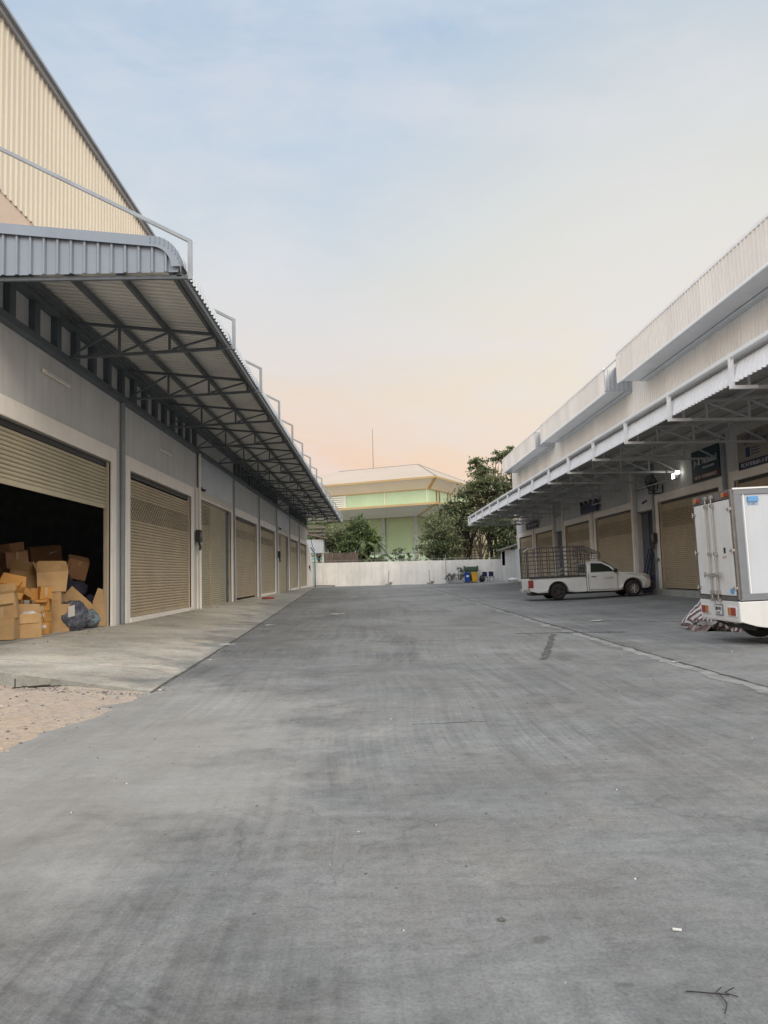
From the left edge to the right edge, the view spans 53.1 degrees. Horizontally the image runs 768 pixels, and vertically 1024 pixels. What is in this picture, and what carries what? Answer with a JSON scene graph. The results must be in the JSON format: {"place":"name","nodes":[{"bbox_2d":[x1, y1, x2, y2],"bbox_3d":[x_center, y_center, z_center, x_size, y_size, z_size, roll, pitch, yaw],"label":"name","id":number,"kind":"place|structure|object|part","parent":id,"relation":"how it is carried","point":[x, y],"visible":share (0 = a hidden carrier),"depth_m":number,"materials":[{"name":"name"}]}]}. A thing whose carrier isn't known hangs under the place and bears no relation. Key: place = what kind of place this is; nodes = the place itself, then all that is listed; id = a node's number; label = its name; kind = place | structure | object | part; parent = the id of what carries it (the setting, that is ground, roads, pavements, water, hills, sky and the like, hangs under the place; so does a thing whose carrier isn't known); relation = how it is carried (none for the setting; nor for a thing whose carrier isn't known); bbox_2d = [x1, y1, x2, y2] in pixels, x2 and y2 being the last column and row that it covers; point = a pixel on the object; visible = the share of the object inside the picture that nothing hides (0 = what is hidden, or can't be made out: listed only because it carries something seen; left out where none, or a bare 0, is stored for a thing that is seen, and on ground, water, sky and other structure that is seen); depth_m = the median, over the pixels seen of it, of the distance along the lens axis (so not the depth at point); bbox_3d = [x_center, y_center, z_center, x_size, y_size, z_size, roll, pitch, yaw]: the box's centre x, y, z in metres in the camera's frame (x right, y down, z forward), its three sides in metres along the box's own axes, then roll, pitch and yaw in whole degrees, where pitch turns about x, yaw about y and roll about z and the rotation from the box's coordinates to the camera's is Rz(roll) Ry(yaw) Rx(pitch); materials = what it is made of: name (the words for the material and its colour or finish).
{"place":"outdoors","nodes":[
{"label":"outdoors","id":0,"kind":"place"},
{"bbox_2d":[0,581,767,1023],"bbox_3d":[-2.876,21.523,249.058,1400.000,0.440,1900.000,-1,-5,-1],"label":"ground","id":1,"kind":"structure","parent":0,"point":[166,885],"depth_m":4.25,"materials":[{"name":"concrete"}]},
{"bbox_2d":[0,685,145,751],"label":"bare earth","id":2,"kind":"structure","parent":1,"relation":"on","point":[13,718],"depth_m":8.45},
{"bbox_2d":[13,679,60,688],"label":"dry sticks","id":3,"kind":"object","parent":2,"relation":"on","point":[36,686],"visible":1,"depth_m":9.88,"materials":[{"name":"wood"}]},
{"bbox_2d":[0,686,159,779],"bbox_3d":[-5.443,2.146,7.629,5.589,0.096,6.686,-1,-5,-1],"label":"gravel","id":4,"kind":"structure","parent":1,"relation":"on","point":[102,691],"depth_m":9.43,"materials":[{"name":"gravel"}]},
{"bbox_2d":[0,586,313,691],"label":"concrete apron","id":5,"kind":"object","parent":1,"relation":"on","point":[149,655],"visible":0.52,"depth_m":13.98,"materials":[{"name":"grey concrete"}]},
{"bbox_2d":[0,0,342,645],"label":"warehouse","id":6,"kind":"structure","parent":1,"relation":"on","point":[108,312],"depth_m":18.61,"materials":[{"name":"metal"}]},
{"bbox_2d":[0,566,9,577],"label":"cardboard box","id":7,"kind":"object","parent":6,"relation":"in","point":[2,571],"depth_m":18.24,"materials":[{"name":"brown cardboard"}]},
{"bbox_2d":[0,542,23,565],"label":"cardboard box","id":8,"kind":"object","parent":7,"relation":"on","point":[12,547],"visible":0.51,"depth_m":18.40,"materials":[{"name":"brown cardboard"}]},
{"bbox_2d":[0,618,19,639],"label":"cardboard box","id":9,"kind":"object","parent":6,"relation":"in","point":[9,628],"visible":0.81,"depth_m":14.60,"materials":[{"name":"brown cardboard"}]},
{"bbox_2d":[0,582,21,618],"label":"cardboard box","id":10,"kind":"object","parent":9,"relation":"on","point":[9,605],"visible":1,"depth_m":14.71,"materials":[{"name":"brown cardboard"}]},
{"bbox_2d":[21,599,31,603],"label":"cardboard box","id":11,"kind":"object","parent":6,"relation":"in","point":[26,601],"visible":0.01,"depth_m":17.10,"materials":[{"name":"brown cardboard"}]},
{"bbox_2d":[3,559,36,587],"bbox_3d":[-8.178,1.461,17.489,0.947,0.675,0.825,7,-11,-5],"label":"cardboard box","id":12,"kind":"object","parent":11,"relation":"on","point":[27,570],"visible":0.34,"depth_m":17.22,"materials":[{"name":"brown cardboard"}]},
{"bbox_2d":[1,550,28,570],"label":"cardboard box","id":13,"kind":"object","parent":12,"relation":"on","point":[8,556],"visible":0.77,"depth_m":17.58,"materials":[{"name":"brown cardboard"}]},
{"bbox_2d":[18,604,44,637],"bbox_3d":[-7.114,2.176,15.395,0.592,0.665,0.458,1,-5,-25],"label":"cardboard box","id":14,"kind":"object","parent":6,"relation":"in","point":[29,616],"visible":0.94,"depth_m":15.24,"materials":[{"name":"brown cardboard"}]},
{"bbox_2d":[41,621,52,633],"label":"cardboard box","id":15,"kind":"object","parent":6,"relation":"in","point":[47,627],"visible":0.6,"depth_m":16.07,"materials":[{"name":"brown cardboard"}]},
{"bbox_2d":[41,611,51,621],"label":"cardboard box","id":16,"kind":"object","parent":15,"relation":"on","point":[47,615],"visible":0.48,"depth_m":16.09,"materials":[{"name":"brown cardboard"}]},
{"bbox_2d":[35,598,57,610],"bbox_3d":[-7.177,1.901,16.232,0.486,0.375,0.458,0,-5,-15],"label":"cardboard box","id":17,"kind":"object","parent":16,"relation":"on","point":[45,604],"visible":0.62,"depth_m":16.13,"materials":[{"name":"brown cardboard"}]},
{"bbox_2d":[23,588,37,599],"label":"cardboard box","id":18,"kind":"object","parent":17,"relation":"on","point":[34,591],"visible":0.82,"depth_m":16.05,"materials":[{"name":"brown cardboard"}]},
{"bbox_2d":[38,586,51,598],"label":"cardboard box","id":19,"kind":"object","parent":17,"relation":"on","point":[44,592],"visible":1,"depth_m":16.17,"materials":[{"name":"brown cardboard"}]},
{"bbox_2d":[32,592,64,621],"bbox_3d":[-7.489,2.217,17.088,0.644,0.859,0.534,0,-5,-16],"label":"cardboard box","id":20,"kind":"object","parent":6,"relation":"in","point":[59,597],"visible":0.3,"depth_m":16.94,"materials":[{"name":"brown cardboard"}]},
{"bbox_2d":[32,561,70,591],"bbox_3d":[-7.399,1.434,17.113,0.801,0.714,0.677,0,-5,-23],"label":"cardboard box","id":21,"kind":"object","parent":20,"relation":"on","point":[54,574],"visible":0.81,"depth_m":16.93,"materials":[{"name":"brown cardboard"}]},
{"bbox_2d":[42,369,71,387],"bbox_3d":[-6.660,-2.724,15.697,0.091,0.060,1.300,-1,-5,-1],"label":"tube light","id":22,"kind":"object","parent":6,"relation":"attached to","point":[56,378],"visible":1,"depth_m":15.59,"materials":[{"name":"white plastic"}]},
{"bbox_2d":[50,604,69,631],"bbox_3d":[-7.159,2.341,17.034,0.419,0.608,0.416,0,-5,-16],"label":"cardboard box","id":23,"kind":"object","parent":6,"relation":"in","point":[58,611],"visible":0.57,"depth_m":16.84,"materials":[{"name":"brown cardboard"}]},
{"bbox_2d":[61,600,90,630],"bbox_3d":[-6.956,2.314,17.127,0.712,0.682,0.634,-4,-5,26],"label":"plastic sack","id":24,"kind":"object","parent":6,"relation":"in","point":[76,617],"visible":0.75,"depth_m":16.93,"materials":[{"name":"grey plastic"}]},
{"bbox_2d":[65,586,100,613],"bbox_3d":[-7.138,2.271,17.865,0.030,0.640,0.950,3,-41,47],"label":"cardboard sheet","id":25,"kind":"object","parent":6,"relation":"in","point":[72,593],"visible":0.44,"depth_m":17.86,"materials":[{"name":"brown cardboard"}]},
{"bbox_2d":[84,594,94,603],"bbox_3d":[-7.416,2.365,19.157,0.816,0.624,0.836,-4,-5,25],"label":"cloth heap","id":26,"kind":"object","parent":6,"relation":"in","point":[89,597],"visible":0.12,"depth_m":19.06,"materials":[{"name":"black fabric"}]},
{"bbox_2d":[64,580,87,595],"bbox_3d":[-7.710,1.923,19.027,0.728,0.472,0.696,-1,-5,-1],"label":"garbage bag","id":27,"kind":"object","parent":26,"relation":"on","point":[81,587],"visible":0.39,"depth_m":18.84,"materials":[{"name":"black plastic"}]},
{"bbox_2d":[83,609,100,627],"bbox_3d":[-6.916,2.483,17.909,0.547,0.451,0.533,2,-6,-36],"label":"plastic sack","id":28,"kind":"object","parent":6,"relation":"in","point":[95,620],"visible":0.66,"depth_m":17.82,"materials":[{"name":"teal plastic"}]},
{"bbox_2d":[93,588,104,625],"bbox_3d":[-6.875,2.291,18.524,0.280,0.919,0.020,1,-9,-31],"label":"cardboard sheet","id":29,"kind":"object","parent":6,"relation":"in","point":[98,601],"visible":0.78,"depth_m":18.53,"materials":[{"name":"brown cardboard"}]},
{"bbox_2d":[159,448,172,455],"bbox_3d":[-6.750,-1.851,23.803,0.091,0.060,1.300,-1,-5,-1],"label":"tube light","id":30,"kind":"object","parent":6,"relation":"attached to","point":[164,451],"visible":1,"depth_m":23.66,"materials":[{"name":"white plastic"}]},
{"bbox_2d":[196,530,201,549],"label":"switch box","id":31,"kind":"object","parent":6,"relation":"attached to","point":[199,536],"visible":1,"depth_m":27.51,"materials":[{"name":"black plastic"}]},
{"bbox_2d":[151,588,312,691],"bbox_3d":[-4.922,4.878,43.092,0.082,0.310,67.277,-1,-5,-4],"label":"apron joint","id":32,"kind":"object","parent":1,"relation":"on","point":[215,652],"visible":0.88,"depth_m":13.54,"materials":[{"name":"concrete"}]},
{"bbox_2d":[307,544,312,586],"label":"side wall stub","id":33,"kind":"object","parent":1,"relation":"on","point":[309,572],"visible":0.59,"depth_m":75.15,"materials":[{"name":"white paint"}]},
{"bbox_2d":[307,526,327,562],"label":"shed","id":34,"kind":"structure","parent":1,"relation":"on","point":[319,546],"depth_m":81.92,"materials":[{"name":"white metal"}]},
{"bbox_2d":[307,519,332,561],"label":"tree","id":35,"kind":"object","parent":1,"relation":"on","point":[319,557],"visible":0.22,"depth_m":91.51,"materials":[{"name":"green plant"}]},
{"bbox_2d":[310,537,334,586],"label":"pipe","id":36,"kind":"object","parent":1,"relation":"on","point":[315,567],"visible":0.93,"depth_m":78.31,"materials":[{"name":"blue plastic"}]},
{"bbox_2d":[308,521,352,562],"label":"tree","id":37,"kind":"object","parent":1,"relation":"on","point":[331,541],"visible":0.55,"depth_m":85.75,"materials":[{"name":"green plant"}]},
{"bbox_2d":[324,551,357,572],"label":"board fence","id":38,"kind":"object","parent":1,"relation":"on","point":[338,556],"visible":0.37,"depth_m":80.34,"materials":[{"name":"brown wood"}]},
{"bbox_2d":[1,590,691,691],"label":"edge grit","id":39,"kind":"object","parent":1,"relation":"on","point":[164,685],"visible":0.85,"depth_m":17.14,"materials":[{"name":"grey gravel"}]},
{"bbox_2d":[325,513,386,559],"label":"tree","id":40,"kind":"object","parent":1,"relation":"on","point":[359,529],"visible":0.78,"depth_m":84.65,"materials":[{"name":"green plant"}]},
{"bbox_2d":[349,540,389,561],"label":"palm","id":41,"kind":"object","parent":1,"relation":"on","point":[362,543],"visible":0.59,"depth_m":83.36,"materials":[{"name":"green plant"}]},
{"bbox_2d":[375,555,387,561],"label":"bush","id":42,"kind":"object","parent":1,"relation":"on","point":[378,559],"visible":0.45,"depth_m":81.66,"materials":[{"name":"green plant"}]},
{"bbox_2d":[307,429,470,579],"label":"green building","id":43,"kind":"structure","parent":1,"relation":"on","point":[392,503],"depth_m":112.42,"materials":[{"name":"paint"}]},
{"bbox_2d":[40,638,752,1023],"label":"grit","id":44,"kind":"object","parent":1,"relation":"on","point":[416,784],"visible":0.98,"depth_m":5.18,"materials":[{"name":"grey gravel"}]},
{"bbox_2d":[388,547,412,560],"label":"bush","id":45,"kind":"object","parent":1,"relation":"on","point":[400,557],"visible":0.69,"depth_m":82.83,"materials":[{"name":"green plant"}]},
{"bbox_2d":[312,554,501,586],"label":"boundary wall","id":46,"kind":"structure","parent":1,"relation":"on","point":[376,573],"depth_m":78.78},
{"bbox_2d":[404,507,470,560],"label":"tree","id":47,"kind":"object","parent":1,"relation":"on","point":[442,544],"visible":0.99,"depth_m":83.51,"materials":[{"name":"green plant"}]},
{"bbox_2d":[411,720,484,723],"bbox_3d":[0.601,1.971,7.198,0.702,0.001,0.058,-1,-5,-5],"label":"pale scrape","id":48,"kind":"object","parent":1,"relation":"on","point":[445,722],"visible":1,"depth_m":7.19,"materials":[{"name":"grey concrete"}]},
{"bbox_2d":[448,580,463,583],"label":"planter","id":49,"kind":"object","parent":1,"relation":"on","point":[454,581],"visible":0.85,"depth_m":77.03,"materials":[{"name":"grey concrete"}]},
{"bbox_2d":[443,572,457,581],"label":"potted shrub","id":50,"kind":"object","parent":49,"relation":"in","point":[449,576],"visible":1,"depth_m":77.15,"materials":[{"name":"green plant"}]},
{"bbox_2d":[453,567,465,579],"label":"potted shrub","id":51,"kind":"object","parent":49,"relation":"in","point":[460,570],"visible":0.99,"depth_m":77.41,"materials":[{"name":"green plant"}]},
{"bbox_2d":[428,498,491,559],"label":"tree","id":52,"kind":"object","parent":1,"relation":"on","point":[456,508],"visible":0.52,"depth_m":87.35,"materials":[{"name":"green plant"}]},
{"bbox_2d":[464,572,469,581],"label":"wheelie bin","id":53,"kind":"object","parent":1,"relation":"on","point":[467,577],"visible":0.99,"depth_m":76.83,"materials":[{"name":"blue plastic"}]},
{"bbox_2d":[463,566,477,582],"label":"waste container","id":54,"kind":"object","parent":1,"relation":"on","point":[470,569],"visible":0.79,"depth_m":77.66,"materials":[{"name":"green plastic"}]},
{"bbox_2d":[447,523,497,559],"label":"cream house","id":55,"kind":"structure","parent":1,"relation":"on","point":[474,552],"depth_m":92.08,"materials":[{"name":"beige paint"}]},
{"bbox_2d":[471,572,476,581],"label":"wheelie bin","id":56,"kind":"object","parent":1,"relation":"on","point":[474,576],"visible":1,"depth_m":76.84,"materials":[{"name":"yellow plastic"}]},
{"bbox_2d":[459,517,497,558],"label":"tree","id":57,"kind":"object","parent":1,"relation":"on","point":[473,528],"visible":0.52,"depth_m":84.53,"materials":[{"name":"green plant"}]},
{"bbox_2d":[448,446,514,558],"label":"tree","id":58,"kind":"object","parent":1,"relation":"on","point":[479,489],"visible":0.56,"depth_m":86.11,"materials":[{"name":"green plant"}]},
{"bbox_2d":[479,575,484,581],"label":"rubbish sack","id":59,"kind":"object","parent":1,"relation":"on","point":[481,578],"visible":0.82,"depth_m":77.03,"materials":[{"name":"black plastic"}]},
{"bbox_2d":[419,586,573,632],"bbox_3d":[3.700,4.700,43.408,0.602,0.272,52.803,-1,-5,-1],"label":"repaired joint","id":60,"kind":"object","parent":1,"relation":"on","point":[540,623],"visible":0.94,"depth_m":23.35,"materials":[{"name":"grey concrete"}]},
{"bbox_2d":[477,516,516,558],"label":"tree","id":61,"kind":"object","parent":1,"relation":"on","point":[506,538],"visible":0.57,"depth_m":83.58,"materials":[{"name":"green plant"}]},
{"bbox_2d":[422,586,577,631],"bbox_3d":[3.877,4.691,43.411,0.175,0.272,52.802,-1,-5,-1],"label":"dark joint line","id":62,"kind":"object","parent":1,"relation":"on","point":[512,612],"visible":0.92,"depth_m":24.23,"materials":[{"name":"concrete"}]},
{"bbox_2d":[496,544,518,580],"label":"shed","id":63,"kind":"structure","parent":1,"relation":"on","point":[509,564],"depth_m":76.01,"materials":[{"name":"white paint"}]},
{"bbox_2d":[508,578,518,581],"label":"white bag","id":64,"kind":"object","parent":1,"relation":"on","point":[512,579],"visible":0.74,"depth_m":73.14,"materials":[{"name":"white plastic"}]},
{"bbox_2d":[515,632,578,633],"bbox_3d":[4.140,2.683,17.090,2.431,0.001,0.341,-2,-5,8],"label":"drain line","id":65,"kind":"object","parent":1,"relation":"on","point":[551,632],"visible":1,"depth_m":17.18,"materials":[{"name":"concrete"}]},
{"bbox_2d":[539,634,556,658],"bbox_3d":[3.105,2.494,14.431,0.192,0.001,4.859,-3,-5,14],"label":"dark stain","id":66,"kind":"object","parent":1,"relation":"on","point":[548,647],"visible":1,"depth_m":13.91,"materials":[{"name":"concrete"}]},
{"bbox_2d":[519,545,650,599],"bbox_3d":[8.876,2.669,34.330,5.634,2.325,2.120,-3,-5,-2],"label":"pickup truck","id":67,"kind":"object","parent":1,"relation":"on","point":[595,576],"visible":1,"depth_m":33.51,"materials":[{"name":"white paint"}]},
{"bbox_3d":[8.822,2.509,34.341,0.037,0.351,1.240,-1,-5,-2],"label":"rear window","id":68,"kind":"part","parent":67,"relation":"part of","materials":[{"name":"black glass"}]},
{"bbox_3d":[9.518,2.417,33.618,1.040,0.390,0.151,-3,-5,-2],"label":"side window","id":69,"kind":"part","parent":67,"relation":"part of","materials":[{"name":"black glass"}]},
{"bbox_2d":[513,581,700,597],"bbox_3d":[12.307,4.354,42.432,0.650,0.562,54.960,-1,-5,-1],"label":"door kerb","id":70,"kind":"structure","parent":1,"relation":"on","point":[684,593],"depth_m":31.78,"materials":[{"name":"concrete"}]},
{"bbox_2d":[468,213,767,589],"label":"warehouse","id":71,"kind":"structure","parent":1,"relation":"on","point":[674,389],"depth_m":32.59,"materials":[{"name":"white paint"}]},
{"bbox_2d":[526,520,536,529],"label":"sign","id":72,"kind":"object","parent":71,"relation":"attached to","point":[532,526],"visible":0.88,"depth_m":62.35,"materials":[{"name":"black plastic"}]},
{"bbox_2d":[580,499,597,514],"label":"sign","id":73,"kind":"object","parent":71,"relation":"attached to","point":[586,507],"visible":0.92,"depth_m":45.70,"materials":[{"name":"blue plastic"}]},
{"bbox_2d":[651,533,656,548],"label":"switch box","id":74,"kind":"object","parent":71,"relation":"attached to","point":[653,538],"visible":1,"depth_m":35.23,"materials":[{"name":"black plastic"}]},
{"bbox_2d":[645,475,663,494],"bbox_3d":[12.127,-1.240,34.623,0.803,0.842,0.560,-5,-6,34],"label":"wall fan","id":75,"kind":"object","parent":71,"relation":"attached to","point":[653,480],"depth_m":34.60,"materials":[{"name":"black plastic"}]},
{"bbox_2d":[672,471,679,479],"bbox_3d":[12.424,-1.568,32.577,0.250,0.320,0.550,-1,-5,-1],"label":"flood light","id":76,"kind":"object","parent":71,"relation":"attached to","point":[675,475],"visible":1,"depth_m":32.51,"materials":[{"name":"grey metal"}]},
{"bbox_2d":[691,443,720,483],"bbox_3d":[12.555,-1.875,30.020,0.064,1.250,2.480,-1,-5,-1],"label":"sign","id":77,"kind":"object","parent":71,"relation":"attached to","point":[703,470],"visible":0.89,"depth_m":29.86,"materials":[{"name":"plastic"}]},
{"bbox_2d":[736,424,767,470],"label":"sign","id":78,"kind":"object","parent":71,"relation":"attached to","point":[750,455],"visible":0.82,"depth_m":26.18,"materials":[{"name":"blue plastic"}]},
{"bbox_2d":[569,619,667,621],"bbox_3d":[7.118,2.828,19.876,5.363,0.009,0.275,-5,-6,36],"label":"drain line","id":79,"kind":"object","parent":1,"relation":"on","point":[645,621],"visible":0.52,"depth_m":19.93,"materials":[{"name":"concrete"}]},
{"bbox_2d":[640,549,653,591],"bbox_3d":[12.173,2.704,35.592,0.633,1.963,0.516,-1,-5,-1],"label":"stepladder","id":80,"kind":"object","parent":1,"relation":"on","point":[649,554],"visible":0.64,"depth_m":35.46,"materials":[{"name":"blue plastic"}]},
{"bbox_2d":[641,575,654,592],"bbox_3d":[11.910,3.253,34.741,0.524,0.810,0.424,-1,-5,-1],"label":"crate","id":81,"kind":"object","parent":1,"relation":"on","point":[650,588],"visible":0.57,"depth_m":34.52,"materials":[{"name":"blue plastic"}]},
{"bbox_2d":[572,632,767,694],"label":"repaired joint","id":82,"kind":"object","parent":1,"relation":"on","point":[756,687],"visible":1,"depth_m":10.76,"materials":[{"name":"grey concrete"}]},
{"bbox_2d":[579,632,767,686],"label":"dark joint line","id":83,"kind":"object","parent":1,"relation":"on","point":[682,662],"visible":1,"depth_m":10.95,"materials":[{"name":"concrete"}]},
{"bbox_2d":[680,619,709,627],"bbox_3d":[7.078,2.469,17.130,0.800,0.219,0.500,-15,19,-31],"label":"striped mat","id":84,"kind":"object","parent":1,"relation":"on","point":[687,623],"visible":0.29,"depth_m":17.07,"materials":[{"name":"fabric"}]},
{"bbox_2d":[696,619,723,629],"bbox_3d":[7.285,2.464,16.835,0.800,0.214,0.450,5,12,20],"label":"striped mat","id":85,"kind":"object","parent":84,"relation":"on","point":[702,623],"visible":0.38,"depth_m":16.74,"materials":[{"name":"fabric"}]},
{"bbox_2d":[680,598,711,629],"bbox_3d":[7.259,2.262,17.294,1.000,0.221,0.750,-41,28,-11],"label":"striped mat","id":86,"kind":"object","parent":1,"relation":"on","point":[694,613],"visible":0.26,"depth_m":17.37,"materials":[{"name":"fabric"}]},
{"bbox_2d":[687,620,720,631],"bbox_3d":[6.984,2.491,16.679,0.700,0.196,0.350,-8,7,-16],"label":"striped mat","id":87,"kind":"object","parent":1,"relation":"on","point":[700,628],"visible":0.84,"depth_m":16.59,"materials":[{"name":"grey fabric"}]},
{"bbox_2d":[686,987,737,1013],"bbox_3d":[1.076,1.570,2.471,0.161,0.011,0.137,-1,-5,-1],"label":"twig","id":88,"kind":"object","parent":1,"relation":"on","point":[720,994],"visible":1,"depth_m":2.51,"materials":[{"name":"brown wood"}]},
{"bbox_2d":[711,621,734,630],"bbox_3d":[7.345,2.456,16.498,0.600,0.201,0.350,8,-17,12],"label":"striped mat","id":89,"kind":"object","parent":1,"relation":"on","point":[716,625],"visible":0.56,"depth_m":16.42,"materials":[{"name":"grey fabric"}]},
{"bbox_2d":[692,486,767,636],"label":"box truck","id":90,"kind":"object","parent":1,"relation":"on","point":[731,534],"visible":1,"depth_m":13.46,"materials":[{"name":"white metal"}]},
{"bbox_3d":[6.076,0.712,14.638,0.118,1.940,0.830,-3,-5,0],"label":"rear door","id":91,"kind":"part","parent":90,"relation":"part of","materials":[{"name":"white paint"}]},
{"bbox_3d":[6.072,0.642,13.773,0.118,1.940,0.830,-3,-5,0],"label":"rear door","id":92,"kind":"part","parent":90,"relation":"part of","materials":[{"name":"white paint"}]},
{"bbox_2d":[729,628,744,631],"bbox_3d":[7.638,2.452,16.288,0.550,0.228,0.350,-17,15,-26],"label":"striped mat","id":93,"kind":"object","parent":1,"relation":"on","point":[736,629],"visible":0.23,"depth_m":16.15,"materials":[{"name":"white fabric"}]},
{"bbox_2d":[4,0,767,539],"label":"sky","id":94,"kind":"structure","parent":0,"point":[427,226],"materials":[{"name":"blue"}]},
{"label":"cardboard box","id":95,"kind":"object","parent":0,"visible":0},
{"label":"cardboard box","id":96,"kind":"object","parent":95,"relation":"on","visible":0},
{"bbox_2d":[0,572,31,603],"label":"cardboard box","id":97,"kind":"object","parent":96,"relation":"on","point":[9,578],"visible":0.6,"depth_m":15.89,"materials":[{"name":"brown cardboard"}]},
{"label":"cardboard box","id":98,"kind":"object","parent":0,"visible":0},
{"bbox_2d":[66,554,89,580],"bbox_3d":[-7.893,1.417,19.713,0.554,0.524,0.426,18,6,-28],"label":"cardboard box","id":99,"kind":"object","parent":98,"relation":"on","point":[79,567],"visible":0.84,"depth_m":19.56,"materials":[{"name":"brown cardboard"}]},
{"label":"cardboard box","id":100,"kind":"object","parent":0,"visible":0},
{"bbox_2d":[27,545,62,562],"bbox_3d":[-9.364,1.233,21.221,0.826,0.588,0.670,-5,5,-31],"label":"cardboard box","id":101,"kind":"object","parent":100,"relation":"on","point":[36,554],"visible":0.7,"depth_m":20.96,"materials":[{"name":"brown cardboard"}]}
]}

